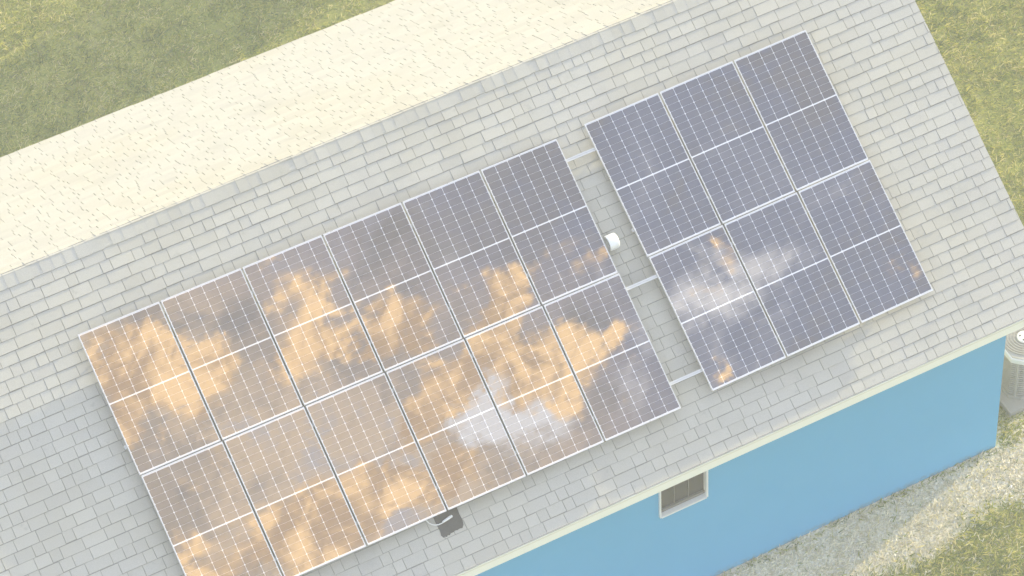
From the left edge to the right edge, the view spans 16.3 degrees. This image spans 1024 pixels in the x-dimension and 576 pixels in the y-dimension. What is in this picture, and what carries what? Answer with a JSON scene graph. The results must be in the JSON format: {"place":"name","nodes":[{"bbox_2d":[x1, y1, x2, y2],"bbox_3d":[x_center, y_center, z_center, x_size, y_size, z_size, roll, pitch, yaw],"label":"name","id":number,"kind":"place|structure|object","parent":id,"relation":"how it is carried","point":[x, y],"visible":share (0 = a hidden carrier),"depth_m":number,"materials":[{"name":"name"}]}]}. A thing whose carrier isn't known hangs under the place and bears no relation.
{"place":"outdoors","nodes":[
{"label":"outdoors","id":0,"kind":"place"},
{"bbox_2d":[0,0,1023,575],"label":"ground","id":1,"kind":"structure","parent":0,"point":[218,26],"depth_m":51.65,"materials":[{"name":"green plant"}]},
{"bbox_2d":[0,0,1023,575],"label":"house","id":2,"kind":"structure","parent":1,"relation":"on","point":[208,178],"depth_m":43.72,"materials":[{"name":"blue paint"}]},
{"bbox_2d":[123,274,528,448],"bbox_3d":[-1.718,0.661,42.350,6.340,0.130,0.100,-23,84,-16],"label":"mounting rail","id":3,"kind":"object","parent":2,"relation":"attached to","point":[125,446],"visible":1,"depth_m":41.99,"materials":[{"name":"silver metal"}]},
{"bbox_2d":[78,302,220,474],"bbox_3d":[-4.226,1.165,41.568,1.034,0.035,1.795,-23,84,-16],"label":"solar panel","id":4,"kind":"object","parent":3,"relation":"attached to","point":[150,390],"visible":1,"depth_m":41.55,"materials":[{"name":"blue glass"}]},
{"bbox_2d":[160,268,301,439],"bbox_3d":[-3.291,0.772,41.869,1.034,0.036,1.795,-23,84,-16],"label":"solar panel","id":5,"kind":"object","parent":3,"relation":"attached to","point":[231,355],"visible":1,"depth_m":41.85,"materials":[{"name":"blue glass"}]},
{"bbox_2d":[323,202,461,371],"bbox_3d":[-1.422,-0.015,42.471,1.034,0.036,1.795,-23,84,-16],"label":"solar panel","id":6,"kind":"object","parent":3,"relation":"attached to","point":[392,287],"visible":1,"depth_m":42.45,"materials":[{"name":"blue glass"}]},
{"bbox_2d":[433,503,462,537],"bbox_3d":[-0.758,2.729,42.185,0.314,0.011,0.380,-23,84,-16],"label":"roof flashing","id":7,"kind":"object","parent":2,"relation":"attached to","point":[451,525],"visible":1,"depth_m":42.17,"materials":[{"name":"grey metal"}]},
{"bbox_2d":[425,515,452,525],"bbox_3d":[-0.875,2.708,42.135,0.335,0.039,0.179,-23,84,-16],"label":"cable","id":8,"kind":"object","parent":7,"relation":"on","point":[447,518],"visible":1,"depth_m":42.13,"materials":[{"name":"white plastic"}]},
{"bbox_2d":[170,85,745,328],"bbox_3d":[-0.559,-1.020,42.978,9.870,0.130,0.100,-23,84,-16],"label":"mounting rail","id":9,"kind":"object","parent":2,"relation":"attached to","point":[591,150],"visible":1,"depth_m":43.35,"materials":[{"name":"silver metal"}]},
{"bbox_2d":[242,235,382,405],"bbox_3d":[-2.357,0.378,42.170,1.034,0.036,1.795,-23,84,-16],"label":"solar panel","id":10,"kind":"object","parent":9,"relation":"attached to","point":[314,324],"visible":1,"depth_m":42.15,"materials":[{"name":"blue glass"}]},
{"bbox_2d":[402,171,539,337],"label":"solar panel","id":11,"kind":"object","parent":9,"relation":"attached to","point":[471,254],"visible":1,"depth_m":42.76,"materials":[{"name":"blue glass"}]},
{"bbox_2d":[480,139,617,304],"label":"solar panel","id":12,"kind":"object","parent":9,"relation":"attached to","point":[549,222],"visible":1,"depth_m":43.06,"materials":[{"name":"blue glass"}]},
{"bbox_2d":[584,93,720,256],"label":"solar panel","id":13,"kind":"object","parent":9,"relation":"attached to","point":[652,175],"visible":1,"depth_m":43.47,"materials":[{"name":"blue glass"}]},
{"bbox_2d":[659,61,794,223],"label":"solar panel","id":14,"kind":"object","parent":9,"relation":"attached to","point":[728,144],"visible":1,"depth_m":43.77,"materials":[{"name":"blue glass"}]},
{"bbox_2d":[230,210,806,461],"bbox_3d":[0.163,0.537,42.808,9.870,0.130,0.100,-23,84,-16],"label":"mounting rail","id":15,"kind":"object","parent":2,"relation":"attached to","point":[641,282],"visible":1,"depth_m":43.19,"materials":[{"name":"silver metal"}]},
{"bbox_2d":[274,302,851,560],"bbox_3d":[0.692,1.679,42.683,9.870,0.130,0.100,-23,84,-16],"label":"mounting rail","id":16,"kind":"object","parent":2,"relation":"attached to","point":[686,377],"visible":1,"depth_m":43.06,"materials":[{"name":"silver metal"}]},
{"bbox_2d":[141,442,281,575],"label":"solar panel","id":17,"kind":"object","parent":16,"relation":"attached to","point":[205,513],"visible":1,"depth_m":41.40,"materials":[{"name":"blue glass"}]},
{"bbox_2d":[224,407,365,575],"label":"solar panel","id":18,"kind":"object","parent":16,"relation":"attached to","point":[295,494],"visible":1,"depth_m":41.67,"materials":[{"name":"blue glass"}]},
{"bbox_2d":[305,373,446,545],"bbox_3d":[-1.601,2.010,41.992,1.034,0.036,1.795,-23,84,-16],"label":"solar panel","id":19,"kind":"object","parent":16,"relation":"attached to","point":[376,460],"visible":1,"depth_m":41.98,"materials":[{"name":"blue glass"}]},
{"bbox_2d":[386,339,525,509],"bbox_3d":[-0.666,1.616,42.293,1.034,0.036,1.795,-23,84,-16],"label":"solar panel","id":20,"kind":"object","parent":16,"relation":"attached to","point":[455,424],"visible":1,"depth_m":42.28,"materials":[{"name":"blue glass"}]},
{"bbox_2d":[465,306,603,475],"bbox_3d":[0.269,1.222,42.594,1.034,0.036,1.795,-23,84,-16],"label":"solar panel","id":21,"kind":"object","parent":16,"relation":"attached to","point":[535,392],"visible":1,"depth_m":42.58,"materials":[{"name":"blue glass"}]},
{"bbox_2d":[543,273,680,440],"bbox_3d":[1.204,0.829,42.895,1.034,0.036,1.795,-23,84,-16],"label":"solar panel","id":22,"kind":"object","parent":16,"relation":"attached to","point":[612,357],"visible":1,"depth_m":42.88,"materials":[{"name":"blue glass"}]},
{"bbox_2d":[649,225,785,390],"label":"solar panel","id":23,"kind":"object","parent":16,"relation":"attached to","point":[719,312],"visible":1,"depth_m":43.30,"materials":[{"name":"blue glass"}]},
{"bbox_2d":[724,192,859,356],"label":"solar panel","id":24,"kind":"object","parent":16,"relation":"attached to","point":[792,275],"visible":1,"depth_m":43.60,"materials":[{"name":"blue glass"}]},
{"bbox_2d":[798,160,932,322],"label":"solar panel","id":25,"kind":"object","parent":16,"relation":"attached to","point":[876,264],"visible":1,"depth_m":43.90,"materials":[{"name":"blue glass"}]},
{"bbox_2d":[603,233,619,250],"bbox_3d":[1.212,-0.560,43.249,0.138,0.202,0.200,-23,84,-16],"label":"vent pipe","id":26,"kind":"object","parent":2,"relation":"on","point":[611,241],"visible":1,"depth_m":43.18,"materials":[{"name":"white plastic"}]},
{"bbox_2d":[658,471,707,517],"bbox_3d":[2.090,2.422,43.699,0.683,0.795,0.097,-23,52,-16],"label":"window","id":27,"kind":"structure","parent":2,"relation":"in","point":[691,491],"depth_m":43.88,"materials":[{"name":"white plastic"}]},
{"bbox_2d":[718,435,1023,575],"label":"gravel path","id":28,"kind":"structure","parent":1,"relation":"on","point":[914,516],"depth_m":45.81,"materials":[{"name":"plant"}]},
{"bbox_2d":[1000,389,1023,416],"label":"concrete pad","id":29,"kind":"object","parent":1,"relation":"on","point":[1011,406],"visible":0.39,"depth_m":47.02,"materials":[{"name":"grey concrete"}]},
{"bbox_2d":[1001,327,1023,399],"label":"air conditioner","id":30,"kind":"object","parent":29,"relation":"on","point":[1012,384],"visible":0.62,"depth_m":46.72,"materials":[{"name":"beige metal"}]},
{"bbox_3d":[2.849,-1.294,43.818,3.180,0.129,0.100,-23,84,-16],"label":"rail","id":31,"kind":"object","parent":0,"visible":0},
{"bbox_2d":[733,30,867,190],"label":"solar panel","id":32,"kind":"object","parent":31,"relation":"attached to","point":[800,110],"visible":1,"depth_m":44.07,"materials":[{"name":"blue glass"}]}
]}

